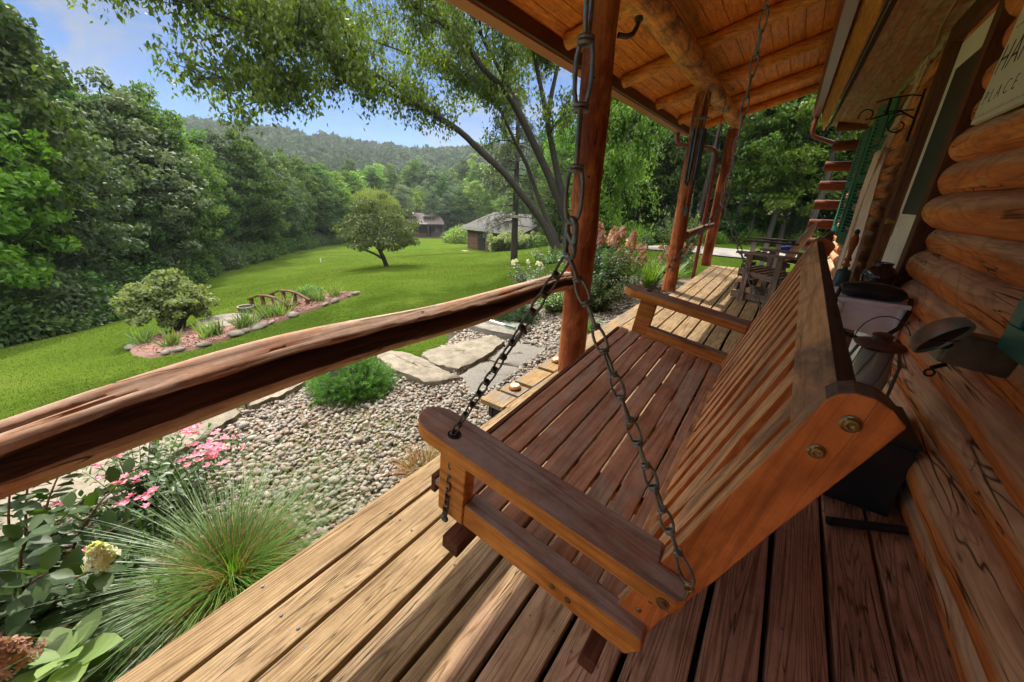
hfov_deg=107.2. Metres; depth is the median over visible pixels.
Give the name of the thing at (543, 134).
tree
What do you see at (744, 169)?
tree
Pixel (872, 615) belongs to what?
porch deck
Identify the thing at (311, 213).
tree
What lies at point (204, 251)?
shrub
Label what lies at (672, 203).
bare trunk
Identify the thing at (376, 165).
tree
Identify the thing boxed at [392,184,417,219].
tree
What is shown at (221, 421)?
stone slab
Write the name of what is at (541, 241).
shrub
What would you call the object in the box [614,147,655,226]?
tree
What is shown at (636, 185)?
tree
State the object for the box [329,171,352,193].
tree
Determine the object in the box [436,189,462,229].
tree
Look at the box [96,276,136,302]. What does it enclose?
shrub
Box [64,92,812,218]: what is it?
distant wood
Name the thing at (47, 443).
porch rail
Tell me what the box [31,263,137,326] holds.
shrub
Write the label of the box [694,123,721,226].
bare trunk
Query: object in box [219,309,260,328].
iris clump
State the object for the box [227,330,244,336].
edging stone
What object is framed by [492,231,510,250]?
hydrangea bush
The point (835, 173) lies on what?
tree
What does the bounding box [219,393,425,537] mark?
gravel weeds
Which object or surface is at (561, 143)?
tree
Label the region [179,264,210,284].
shrub
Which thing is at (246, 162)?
tree
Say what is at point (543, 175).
tree
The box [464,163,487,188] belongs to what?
tree
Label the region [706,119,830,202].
tree
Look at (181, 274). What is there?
shrub
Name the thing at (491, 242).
hydrangea bush
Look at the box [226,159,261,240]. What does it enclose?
tree
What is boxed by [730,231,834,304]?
wooden armchair
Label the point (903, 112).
iron bracket
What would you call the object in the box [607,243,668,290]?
sedum clump
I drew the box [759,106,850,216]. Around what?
tree
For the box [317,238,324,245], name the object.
shrub
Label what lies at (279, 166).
tree
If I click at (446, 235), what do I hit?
shrub
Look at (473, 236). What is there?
sliding door
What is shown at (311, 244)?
shrub
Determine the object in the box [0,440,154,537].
stone slab
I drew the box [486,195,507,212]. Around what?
tree
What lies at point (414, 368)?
stone slab
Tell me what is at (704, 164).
tree
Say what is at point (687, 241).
leafy shrub
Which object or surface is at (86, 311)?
shrub
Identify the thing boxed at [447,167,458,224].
tree
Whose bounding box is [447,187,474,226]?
tree
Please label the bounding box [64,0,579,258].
maple tree
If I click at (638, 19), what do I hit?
post hook
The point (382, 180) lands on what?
tree
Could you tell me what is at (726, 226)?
shrub
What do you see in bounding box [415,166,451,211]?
tree
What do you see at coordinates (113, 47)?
sky
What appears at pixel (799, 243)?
wooden armchair
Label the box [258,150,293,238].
tree
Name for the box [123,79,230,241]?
tree
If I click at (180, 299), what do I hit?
round bush
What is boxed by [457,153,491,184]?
tree
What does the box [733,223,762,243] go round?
shrub
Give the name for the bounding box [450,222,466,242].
shrub
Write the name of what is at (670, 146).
tree
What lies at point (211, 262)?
shrub
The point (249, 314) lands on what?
iris clump
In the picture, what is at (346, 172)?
tree
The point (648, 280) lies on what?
ornamental grass
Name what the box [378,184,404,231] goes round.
tree
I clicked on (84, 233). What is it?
tree
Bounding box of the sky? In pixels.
[2,0,580,148]
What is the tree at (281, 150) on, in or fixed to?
on the ground at (434, 244)
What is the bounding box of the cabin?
[407,209,444,237]
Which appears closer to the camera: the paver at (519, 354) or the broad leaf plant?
the broad leaf plant
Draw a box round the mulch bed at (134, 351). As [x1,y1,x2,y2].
[130,291,362,358]
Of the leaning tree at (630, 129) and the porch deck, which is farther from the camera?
the leaning tree at (630, 129)
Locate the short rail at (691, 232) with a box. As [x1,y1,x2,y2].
[685,223,714,238]
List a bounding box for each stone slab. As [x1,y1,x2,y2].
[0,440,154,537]
[157,408,241,463]
[242,381,305,409]
[377,350,459,386]
[421,335,504,372]
[447,331,459,342]
[459,319,530,340]
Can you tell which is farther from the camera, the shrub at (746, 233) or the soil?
the shrub at (746, 233)
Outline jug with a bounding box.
[860,261,897,284]
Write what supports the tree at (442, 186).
on the ground at (434, 244)
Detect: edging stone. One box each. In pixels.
[123,344,137,349]
[160,349,170,354]
[172,346,185,352]
[196,342,212,346]
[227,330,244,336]
[252,321,267,330]
[287,312,299,317]
[330,298,339,303]
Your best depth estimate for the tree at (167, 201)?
19.63 m
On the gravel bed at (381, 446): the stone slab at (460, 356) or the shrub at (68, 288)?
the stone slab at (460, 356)
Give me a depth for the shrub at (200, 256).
22.36 m
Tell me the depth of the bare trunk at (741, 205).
15.44 m
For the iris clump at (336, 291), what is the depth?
9.66 m
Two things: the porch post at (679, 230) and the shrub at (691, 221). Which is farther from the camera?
the shrub at (691, 221)
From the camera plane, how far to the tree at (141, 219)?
17.01 m
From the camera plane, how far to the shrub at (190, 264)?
20.93 m
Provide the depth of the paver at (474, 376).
3.22 m
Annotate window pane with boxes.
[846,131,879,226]
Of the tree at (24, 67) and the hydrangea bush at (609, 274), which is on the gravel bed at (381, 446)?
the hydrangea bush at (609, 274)
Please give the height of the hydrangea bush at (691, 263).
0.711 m
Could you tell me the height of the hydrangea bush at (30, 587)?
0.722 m
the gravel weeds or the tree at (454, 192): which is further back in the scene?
the tree at (454, 192)
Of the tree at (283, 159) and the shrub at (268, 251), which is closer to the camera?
the shrub at (268, 251)
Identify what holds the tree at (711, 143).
on the ground at (434, 244)
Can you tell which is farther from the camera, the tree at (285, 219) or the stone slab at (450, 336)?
the tree at (285, 219)
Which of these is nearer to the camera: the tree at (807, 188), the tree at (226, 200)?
the tree at (807, 188)
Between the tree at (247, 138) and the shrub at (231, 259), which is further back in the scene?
the tree at (247, 138)
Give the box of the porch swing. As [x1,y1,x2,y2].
[418,0,905,673]
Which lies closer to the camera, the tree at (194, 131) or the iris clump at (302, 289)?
the iris clump at (302, 289)
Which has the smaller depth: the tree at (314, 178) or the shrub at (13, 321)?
the shrub at (13, 321)
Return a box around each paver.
[460,361,519,392]
[487,343,545,367]
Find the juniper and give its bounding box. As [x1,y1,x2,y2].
[492,304,542,324]
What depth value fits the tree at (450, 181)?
101.71 m
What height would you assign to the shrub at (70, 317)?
1.205 m
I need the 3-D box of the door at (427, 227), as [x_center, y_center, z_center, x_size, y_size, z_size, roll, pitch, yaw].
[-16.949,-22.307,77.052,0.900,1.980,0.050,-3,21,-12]
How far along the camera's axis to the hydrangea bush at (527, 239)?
32.87 m
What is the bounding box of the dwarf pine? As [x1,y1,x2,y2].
[303,355,403,408]
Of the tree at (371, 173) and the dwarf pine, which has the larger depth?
the tree at (371, 173)
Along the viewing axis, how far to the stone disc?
8.14 m
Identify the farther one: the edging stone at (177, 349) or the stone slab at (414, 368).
the edging stone at (177, 349)
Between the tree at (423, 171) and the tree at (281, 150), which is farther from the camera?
the tree at (423, 171)
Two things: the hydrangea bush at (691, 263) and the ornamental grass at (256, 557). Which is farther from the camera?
the hydrangea bush at (691, 263)
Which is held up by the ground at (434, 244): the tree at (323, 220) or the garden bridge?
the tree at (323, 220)
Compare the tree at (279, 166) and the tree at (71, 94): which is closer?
the tree at (71, 94)
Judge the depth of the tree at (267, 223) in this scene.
32.21 m
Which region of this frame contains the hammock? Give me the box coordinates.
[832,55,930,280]
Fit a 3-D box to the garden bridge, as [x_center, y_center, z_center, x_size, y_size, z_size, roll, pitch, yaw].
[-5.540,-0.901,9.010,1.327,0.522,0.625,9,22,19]
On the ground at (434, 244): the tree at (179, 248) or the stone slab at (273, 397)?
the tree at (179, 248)
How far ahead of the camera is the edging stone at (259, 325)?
7.43 m
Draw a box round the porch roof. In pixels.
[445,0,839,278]
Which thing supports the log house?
on the ground at (434, 244)
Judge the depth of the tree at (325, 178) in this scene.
49.01 m
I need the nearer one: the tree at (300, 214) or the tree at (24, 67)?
the tree at (24, 67)
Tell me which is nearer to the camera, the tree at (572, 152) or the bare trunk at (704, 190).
the bare trunk at (704, 190)
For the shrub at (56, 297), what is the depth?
11.62 m
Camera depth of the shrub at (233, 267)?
25.26 m
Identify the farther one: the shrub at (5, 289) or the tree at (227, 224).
the tree at (227, 224)
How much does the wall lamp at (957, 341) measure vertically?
0.186 m
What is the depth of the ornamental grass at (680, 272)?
7.08 m
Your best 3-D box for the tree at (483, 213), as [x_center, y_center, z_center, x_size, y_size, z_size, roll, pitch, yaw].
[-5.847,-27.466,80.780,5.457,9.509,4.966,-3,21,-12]
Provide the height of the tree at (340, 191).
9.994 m
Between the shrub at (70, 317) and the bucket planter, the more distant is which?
the shrub at (70, 317)
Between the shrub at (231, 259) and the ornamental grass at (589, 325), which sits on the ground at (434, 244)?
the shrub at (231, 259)
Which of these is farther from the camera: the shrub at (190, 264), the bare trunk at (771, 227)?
the shrub at (190, 264)
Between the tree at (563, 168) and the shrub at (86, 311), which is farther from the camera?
the tree at (563, 168)
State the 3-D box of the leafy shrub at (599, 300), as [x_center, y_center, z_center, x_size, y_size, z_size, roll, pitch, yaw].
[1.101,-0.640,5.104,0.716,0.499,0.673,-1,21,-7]
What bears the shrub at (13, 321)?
on the ground at (434, 244)
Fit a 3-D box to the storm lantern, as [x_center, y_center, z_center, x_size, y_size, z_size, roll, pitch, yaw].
[1.362,0.102,1.433,0.160,0.402,0.152,16,25,32]
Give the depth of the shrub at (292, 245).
37.88 m
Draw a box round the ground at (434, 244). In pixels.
[0,209,831,443]
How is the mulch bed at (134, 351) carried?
on the ground at (434, 244)
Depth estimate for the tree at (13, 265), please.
10.29 m
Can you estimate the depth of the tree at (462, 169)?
111.66 m
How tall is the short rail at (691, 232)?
0.132 m
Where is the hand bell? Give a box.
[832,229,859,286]
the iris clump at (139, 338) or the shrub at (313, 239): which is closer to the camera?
the iris clump at (139, 338)
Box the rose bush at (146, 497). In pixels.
[12,422,252,581]
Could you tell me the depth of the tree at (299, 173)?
43.53 m
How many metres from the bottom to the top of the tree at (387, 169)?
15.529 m
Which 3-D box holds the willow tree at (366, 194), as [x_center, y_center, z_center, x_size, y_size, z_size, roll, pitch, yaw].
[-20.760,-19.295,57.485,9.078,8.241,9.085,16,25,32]
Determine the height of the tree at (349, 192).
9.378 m
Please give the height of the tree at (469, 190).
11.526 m
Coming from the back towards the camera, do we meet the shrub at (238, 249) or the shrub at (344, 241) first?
the shrub at (344, 241)
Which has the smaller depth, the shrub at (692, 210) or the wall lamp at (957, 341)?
the wall lamp at (957, 341)
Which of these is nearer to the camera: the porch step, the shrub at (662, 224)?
the porch step
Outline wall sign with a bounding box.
[970,6,1023,124]
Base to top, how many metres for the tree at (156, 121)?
10.104 m
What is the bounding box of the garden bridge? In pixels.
[247,290,310,310]
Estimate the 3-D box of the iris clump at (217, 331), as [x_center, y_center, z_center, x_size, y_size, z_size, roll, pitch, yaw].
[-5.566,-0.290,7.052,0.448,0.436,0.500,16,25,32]
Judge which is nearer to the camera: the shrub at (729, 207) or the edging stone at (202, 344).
the edging stone at (202, 344)
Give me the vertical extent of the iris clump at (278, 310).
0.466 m
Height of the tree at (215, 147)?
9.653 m
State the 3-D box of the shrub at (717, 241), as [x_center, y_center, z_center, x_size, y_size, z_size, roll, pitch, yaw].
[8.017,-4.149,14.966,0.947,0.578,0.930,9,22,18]
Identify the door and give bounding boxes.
[427,227,431,236]
[470,232,477,248]
[478,233,484,249]
[849,11,995,360]
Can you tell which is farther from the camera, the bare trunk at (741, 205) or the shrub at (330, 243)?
the shrub at (330, 243)
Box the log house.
[804,0,1023,681]
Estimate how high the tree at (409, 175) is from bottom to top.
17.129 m
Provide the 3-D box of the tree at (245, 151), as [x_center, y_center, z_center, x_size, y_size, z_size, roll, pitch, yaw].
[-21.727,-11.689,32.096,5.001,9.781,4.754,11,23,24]
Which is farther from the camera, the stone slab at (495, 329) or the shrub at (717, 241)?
the shrub at (717, 241)
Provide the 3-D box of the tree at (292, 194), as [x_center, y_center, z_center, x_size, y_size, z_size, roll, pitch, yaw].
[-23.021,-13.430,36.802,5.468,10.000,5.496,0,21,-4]
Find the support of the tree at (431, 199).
on the ground at (434, 244)
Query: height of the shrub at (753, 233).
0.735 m
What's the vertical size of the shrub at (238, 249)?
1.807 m
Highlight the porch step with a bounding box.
[480,303,639,416]
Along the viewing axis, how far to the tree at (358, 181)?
67.56 m
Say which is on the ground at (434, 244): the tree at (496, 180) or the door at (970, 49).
the tree at (496, 180)
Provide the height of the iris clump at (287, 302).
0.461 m
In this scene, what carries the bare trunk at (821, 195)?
on the ground at (434, 244)
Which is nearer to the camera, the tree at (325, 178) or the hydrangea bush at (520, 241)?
the hydrangea bush at (520, 241)
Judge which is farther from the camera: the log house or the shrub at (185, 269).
the shrub at (185, 269)
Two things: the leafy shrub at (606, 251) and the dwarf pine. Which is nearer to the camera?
the dwarf pine
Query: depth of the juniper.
4.46 m
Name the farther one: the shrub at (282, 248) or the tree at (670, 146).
the shrub at (282, 248)
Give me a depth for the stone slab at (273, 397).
2.73 m
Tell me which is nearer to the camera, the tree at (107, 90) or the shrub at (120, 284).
the shrub at (120, 284)
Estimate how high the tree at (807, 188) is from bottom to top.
7.686 m
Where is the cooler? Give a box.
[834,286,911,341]
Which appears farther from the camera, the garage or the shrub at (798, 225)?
the garage
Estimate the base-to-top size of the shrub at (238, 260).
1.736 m
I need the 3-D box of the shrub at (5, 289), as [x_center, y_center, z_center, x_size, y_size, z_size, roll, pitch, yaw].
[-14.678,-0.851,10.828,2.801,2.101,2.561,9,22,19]
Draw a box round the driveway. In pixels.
[616,245,829,257]
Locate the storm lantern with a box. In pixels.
[849,316,910,395]
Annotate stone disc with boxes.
[196,313,250,327]
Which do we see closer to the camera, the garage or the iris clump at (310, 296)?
the iris clump at (310, 296)
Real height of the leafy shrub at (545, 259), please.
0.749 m
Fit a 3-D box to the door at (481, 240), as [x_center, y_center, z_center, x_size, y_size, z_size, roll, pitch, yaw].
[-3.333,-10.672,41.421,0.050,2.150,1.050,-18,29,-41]
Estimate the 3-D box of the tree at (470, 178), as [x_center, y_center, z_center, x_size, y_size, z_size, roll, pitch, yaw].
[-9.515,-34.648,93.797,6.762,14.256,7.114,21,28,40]
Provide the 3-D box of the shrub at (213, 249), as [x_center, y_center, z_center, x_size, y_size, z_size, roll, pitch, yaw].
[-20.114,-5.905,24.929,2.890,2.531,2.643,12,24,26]
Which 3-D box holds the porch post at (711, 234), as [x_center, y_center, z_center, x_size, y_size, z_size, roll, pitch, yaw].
[3.604,-2.433,6.579,0.179,2.222,0.177,16,25,32]
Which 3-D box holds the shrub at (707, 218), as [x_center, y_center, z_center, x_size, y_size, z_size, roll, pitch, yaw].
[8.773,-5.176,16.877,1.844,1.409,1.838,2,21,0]
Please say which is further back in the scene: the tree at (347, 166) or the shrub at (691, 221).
the tree at (347, 166)
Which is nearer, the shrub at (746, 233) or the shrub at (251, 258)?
the shrub at (746, 233)
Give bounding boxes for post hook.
[617,15,642,39]
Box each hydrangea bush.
[0,457,188,681]
[486,233,504,251]
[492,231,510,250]
[505,230,527,249]
[518,229,538,249]
[553,221,650,296]
[655,242,701,274]
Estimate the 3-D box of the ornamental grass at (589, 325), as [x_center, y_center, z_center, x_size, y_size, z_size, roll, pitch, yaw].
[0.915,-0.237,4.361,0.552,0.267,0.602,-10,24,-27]
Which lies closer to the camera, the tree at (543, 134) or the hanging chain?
the hanging chain
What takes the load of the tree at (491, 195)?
on the ground at (434, 244)
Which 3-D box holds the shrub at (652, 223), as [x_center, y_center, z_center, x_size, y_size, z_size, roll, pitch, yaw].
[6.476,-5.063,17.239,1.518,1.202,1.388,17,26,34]
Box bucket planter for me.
[237,304,252,313]
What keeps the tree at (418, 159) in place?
on the ground at (434, 244)
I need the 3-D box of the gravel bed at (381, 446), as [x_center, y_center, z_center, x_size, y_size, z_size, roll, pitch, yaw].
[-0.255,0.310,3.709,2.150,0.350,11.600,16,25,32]
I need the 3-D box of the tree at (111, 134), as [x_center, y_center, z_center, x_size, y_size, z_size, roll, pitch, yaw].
[-19.100,-6.856,16.605,5.242,10.935,4.782,13,24,27]
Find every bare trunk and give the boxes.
[663,147,685,213]
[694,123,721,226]
[729,111,766,242]
[763,125,807,244]
[801,131,840,250]
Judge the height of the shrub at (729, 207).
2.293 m
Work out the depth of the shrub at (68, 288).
11.86 m
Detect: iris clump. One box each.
[123,324,154,344]
[144,324,184,346]
[187,317,217,338]
[197,315,224,335]
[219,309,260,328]
[230,304,267,324]
[246,299,267,318]
[251,302,277,318]
[266,300,292,316]
[270,294,298,310]
[296,280,314,295]
[304,287,318,300]
[308,284,327,301]
[325,282,343,296]
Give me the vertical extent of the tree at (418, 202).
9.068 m
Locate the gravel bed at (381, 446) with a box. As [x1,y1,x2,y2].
[21,276,690,673]
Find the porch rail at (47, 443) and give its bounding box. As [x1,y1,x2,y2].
[0,271,573,499]
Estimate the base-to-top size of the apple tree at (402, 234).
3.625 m
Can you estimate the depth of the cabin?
76.53 m
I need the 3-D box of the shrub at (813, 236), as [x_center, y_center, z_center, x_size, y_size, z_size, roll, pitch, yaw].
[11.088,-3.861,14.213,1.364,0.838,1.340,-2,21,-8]
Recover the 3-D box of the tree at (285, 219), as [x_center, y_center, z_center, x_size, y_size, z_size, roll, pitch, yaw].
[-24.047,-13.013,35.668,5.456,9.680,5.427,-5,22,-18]
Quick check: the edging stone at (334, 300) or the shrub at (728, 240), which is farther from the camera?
the shrub at (728, 240)
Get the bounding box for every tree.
[0,0,113,294]
[0,61,150,285]
[0,99,84,309]
[0,101,104,281]
[14,38,149,265]
[26,66,143,211]
[61,66,215,269]
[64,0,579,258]
[84,149,170,274]
[96,87,192,234]
[99,111,209,249]
[109,82,211,268]
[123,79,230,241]
[139,187,203,256]
[166,120,229,231]
[185,143,236,247]
[188,137,249,244]
[189,128,264,236]
[201,127,254,240]
[210,127,295,244]
[212,187,241,230]
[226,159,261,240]
[236,139,290,243]
[239,136,277,170]
[243,161,280,240]
[253,148,291,237]
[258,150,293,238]
[262,146,309,235]
[273,146,313,194]
[273,160,297,235]
[277,151,302,190]
[282,171,309,238]
[289,155,324,236]
[294,179,316,236]
[301,164,336,233]
[310,162,354,233]
[311,165,341,236]
[317,169,353,233]
[318,190,330,233]
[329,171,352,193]
[330,177,354,229]
[332,193,422,265]
[333,176,353,230]
[338,158,359,181]
[339,170,359,194]
[345,170,371,195]
[349,186,404,233]
[358,165,391,191]
[363,168,383,190]
[366,163,385,173]
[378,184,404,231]
[379,163,405,189]
[381,162,402,187]
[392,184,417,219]
[393,181,414,196]
[400,159,424,189]
[403,186,428,212]
[407,156,432,184]
[410,162,434,189]
[410,192,428,212]
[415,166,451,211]
[421,186,445,218]
[433,174,451,225]
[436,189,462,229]
[437,165,456,225]
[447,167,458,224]
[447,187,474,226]
[449,180,476,221]
[454,158,470,182]
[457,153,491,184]
[463,180,491,222]
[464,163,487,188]
[465,78,561,262]
[465,170,482,220]
[473,189,495,219]
[478,188,497,210]
[484,164,503,192]
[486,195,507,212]
[497,181,512,197]
[498,183,523,212]
[506,184,529,214]
[522,129,547,246]
[534,148,572,241]
[535,165,571,252]
[537,108,576,234]
[539,126,573,238]
[561,125,575,199]
[567,96,688,250]
[611,115,658,219]
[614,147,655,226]
[639,129,688,232]
[639,136,683,216]
[671,122,757,221]
[679,122,764,213]
[690,193,698,219]
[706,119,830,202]
[725,93,824,233]
[745,91,866,244]
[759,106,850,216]
[792,82,890,233]
[793,130,856,234]
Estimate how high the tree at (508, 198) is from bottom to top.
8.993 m
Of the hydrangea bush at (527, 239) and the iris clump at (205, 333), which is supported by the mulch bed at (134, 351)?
the iris clump at (205, 333)
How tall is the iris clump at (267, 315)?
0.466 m
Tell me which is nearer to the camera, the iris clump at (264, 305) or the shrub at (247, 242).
the iris clump at (264, 305)
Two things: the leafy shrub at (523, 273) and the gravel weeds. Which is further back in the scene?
the leafy shrub at (523, 273)
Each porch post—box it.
[558,0,619,373]
[662,91,711,291]
[700,129,738,265]
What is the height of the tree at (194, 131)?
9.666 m
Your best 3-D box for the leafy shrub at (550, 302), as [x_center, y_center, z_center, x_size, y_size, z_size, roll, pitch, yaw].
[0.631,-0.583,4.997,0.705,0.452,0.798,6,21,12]
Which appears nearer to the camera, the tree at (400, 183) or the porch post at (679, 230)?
the porch post at (679, 230)
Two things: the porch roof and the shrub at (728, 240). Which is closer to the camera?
the porch roof
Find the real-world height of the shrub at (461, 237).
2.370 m
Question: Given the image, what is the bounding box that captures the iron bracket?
[858,88,926,141]
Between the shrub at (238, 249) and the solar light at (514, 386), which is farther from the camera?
the shrub at (238, 249)
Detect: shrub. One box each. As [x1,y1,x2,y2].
[0,274,91,325]
[0,282,80,344]
[0,290,44,348]
[0,316,32,345]
[8,267,112,333]
[10,299,96,341]
[11,297,117,333]
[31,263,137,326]
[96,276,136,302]
[100,255,163,286]
[115,266,196,294]
[142,259,194,282]
[169,252,225,275]
[173,258,205,284]
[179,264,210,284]
[180,243,224,277]
[180,247,217,274]
[195,236,234,265]
[201,237,244,270]
[217,247,248,268]
[220,260,236,269]
[225,241,249,262]
[228,237,264,263]
[239,243,265,264]
[240,239,280,260]
[241,236,277,260]
[266,234,286,255]
[282,233,298,252]
[285,230,313,249]
[290,231,313,249]
[308,234,319,247]
[311,232,326,245]
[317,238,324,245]
[325,236,335,244]
[326,234,341,244]
[330,232,346,243]
[441,226,458,242]
[445,226,467,243]
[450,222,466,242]
[506,259,562,282]
[524,244,562,264]
[527,233,548,247]
[535,292,563,312]
[590,276,624,313]
[593,247,618,269]
[632,232,654,245]
[641,216,661,242]
[649,204,692,241]
[656,211,704,264]
[668,216,694,228]
[689,204,709,223]
[692,210,721,233]
[702,231,725,243]
[703,231,727,243]
[706,207,763,243]
[709,199,757,227]
[718,232,731,243]
[727,203,778,244]
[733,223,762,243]
[735,226,769,245]
[754,216,791,245]
[773,213,821,245]
[785,229,825,247]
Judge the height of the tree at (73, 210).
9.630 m
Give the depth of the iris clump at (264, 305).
8.09 m
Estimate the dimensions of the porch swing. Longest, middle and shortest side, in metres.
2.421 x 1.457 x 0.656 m
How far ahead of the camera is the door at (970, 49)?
2.35 m
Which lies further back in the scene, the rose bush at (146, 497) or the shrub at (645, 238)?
the shrub at (645, 238)
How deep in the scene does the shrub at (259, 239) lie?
31.01 m
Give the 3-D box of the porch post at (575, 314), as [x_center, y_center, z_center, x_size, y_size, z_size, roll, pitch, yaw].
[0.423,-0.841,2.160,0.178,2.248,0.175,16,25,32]
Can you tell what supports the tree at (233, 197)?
on the ground at (434, 244)
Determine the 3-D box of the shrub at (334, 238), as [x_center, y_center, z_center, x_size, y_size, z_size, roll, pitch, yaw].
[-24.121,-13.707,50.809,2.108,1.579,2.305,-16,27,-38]
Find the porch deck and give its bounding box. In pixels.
[114,265,959,681]
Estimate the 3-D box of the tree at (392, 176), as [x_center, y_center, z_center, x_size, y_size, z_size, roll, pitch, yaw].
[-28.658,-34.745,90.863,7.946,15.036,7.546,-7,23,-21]
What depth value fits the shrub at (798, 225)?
15.15 m
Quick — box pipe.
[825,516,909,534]
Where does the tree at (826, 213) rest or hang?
on the ground at (434, 244)
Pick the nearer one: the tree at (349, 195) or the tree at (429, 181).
the tree at (349, 195)
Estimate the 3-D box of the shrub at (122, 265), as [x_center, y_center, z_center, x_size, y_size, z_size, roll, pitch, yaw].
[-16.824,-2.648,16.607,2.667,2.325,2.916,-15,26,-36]
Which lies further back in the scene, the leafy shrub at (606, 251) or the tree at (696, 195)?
the tree at (696, 195)
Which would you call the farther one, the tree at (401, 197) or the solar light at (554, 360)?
the tree at (401, 197)
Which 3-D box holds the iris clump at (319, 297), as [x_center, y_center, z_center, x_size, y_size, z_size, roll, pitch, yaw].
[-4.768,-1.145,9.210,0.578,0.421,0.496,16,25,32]
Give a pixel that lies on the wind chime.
(702, 137)
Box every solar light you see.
[509,383,520,390]
[551,357,557,362]
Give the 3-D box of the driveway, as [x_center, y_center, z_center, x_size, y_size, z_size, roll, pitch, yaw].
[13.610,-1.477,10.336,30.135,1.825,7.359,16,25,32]
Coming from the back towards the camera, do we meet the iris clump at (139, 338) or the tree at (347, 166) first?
the tree at (347, 166)
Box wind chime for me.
[683,89,709,215]
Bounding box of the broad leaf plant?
[10,607,123,681]
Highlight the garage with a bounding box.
[460,212,562,250]
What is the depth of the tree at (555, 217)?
21.43 m
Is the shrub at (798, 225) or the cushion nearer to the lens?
the cushion
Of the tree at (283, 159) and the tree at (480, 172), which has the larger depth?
the tree at (480, 172)
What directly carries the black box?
on the porch deck
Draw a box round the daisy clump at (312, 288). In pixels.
[295,283,326,297]
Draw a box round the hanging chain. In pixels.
[717,95,726,143]
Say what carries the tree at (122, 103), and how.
on the ground at (434, 244)
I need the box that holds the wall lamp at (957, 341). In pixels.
[908,317,1018,377]
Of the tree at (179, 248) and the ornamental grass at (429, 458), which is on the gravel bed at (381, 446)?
the ornamental grass at (429, 458)
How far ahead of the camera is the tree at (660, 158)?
19.59 m
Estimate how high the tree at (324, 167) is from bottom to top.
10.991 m
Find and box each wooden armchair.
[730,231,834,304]
[737,222,817,277]
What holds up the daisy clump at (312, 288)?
on the mulch bed at (134, 351)
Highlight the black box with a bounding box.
[823,406,922,516]
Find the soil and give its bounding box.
[440,391,863,681]
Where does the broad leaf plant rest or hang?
on the gravel bed at (381, 446)
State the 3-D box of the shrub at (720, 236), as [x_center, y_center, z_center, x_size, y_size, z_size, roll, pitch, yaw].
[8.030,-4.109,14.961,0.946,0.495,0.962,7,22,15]
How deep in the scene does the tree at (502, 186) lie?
101.86 m
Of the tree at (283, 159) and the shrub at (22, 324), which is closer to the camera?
the shrub at (22, 324)
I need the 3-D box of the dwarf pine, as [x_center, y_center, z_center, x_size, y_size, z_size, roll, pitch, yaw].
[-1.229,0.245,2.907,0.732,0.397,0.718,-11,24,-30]
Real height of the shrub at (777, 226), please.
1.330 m
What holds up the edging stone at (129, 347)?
on the mulch bed at (134, 351)
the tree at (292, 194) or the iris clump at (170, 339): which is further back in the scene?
the tree at (292, 194)
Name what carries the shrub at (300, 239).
on the ground at (434, 244)
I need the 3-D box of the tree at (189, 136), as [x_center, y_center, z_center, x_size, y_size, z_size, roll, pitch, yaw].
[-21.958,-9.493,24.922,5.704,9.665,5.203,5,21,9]
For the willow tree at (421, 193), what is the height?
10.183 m
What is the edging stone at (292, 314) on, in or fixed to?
on the mulch bed at (134, 351)
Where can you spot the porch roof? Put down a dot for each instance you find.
(672, 58)
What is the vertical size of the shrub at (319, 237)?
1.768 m
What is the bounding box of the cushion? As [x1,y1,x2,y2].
[781,246,791,253]
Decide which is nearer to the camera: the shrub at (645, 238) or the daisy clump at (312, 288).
the daisy clump at (312, 288)
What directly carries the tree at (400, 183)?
on the ground at (434, 244)
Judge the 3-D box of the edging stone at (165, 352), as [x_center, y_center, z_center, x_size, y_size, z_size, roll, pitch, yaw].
[-5.757,0.185,6.261,0.143,0.077,0.121,-15,33,-27]
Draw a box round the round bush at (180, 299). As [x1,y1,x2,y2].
[108,267,220,330]
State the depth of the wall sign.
1.45 m
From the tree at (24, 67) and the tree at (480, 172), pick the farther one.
the tree at (480, 172)
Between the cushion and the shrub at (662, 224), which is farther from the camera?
the shrub at (662, 224)
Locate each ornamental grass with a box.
[0,428,417,681]
[382,437,440,482]
[587,316,603,332]
[632,256,683,288]
[652,262,700,280]

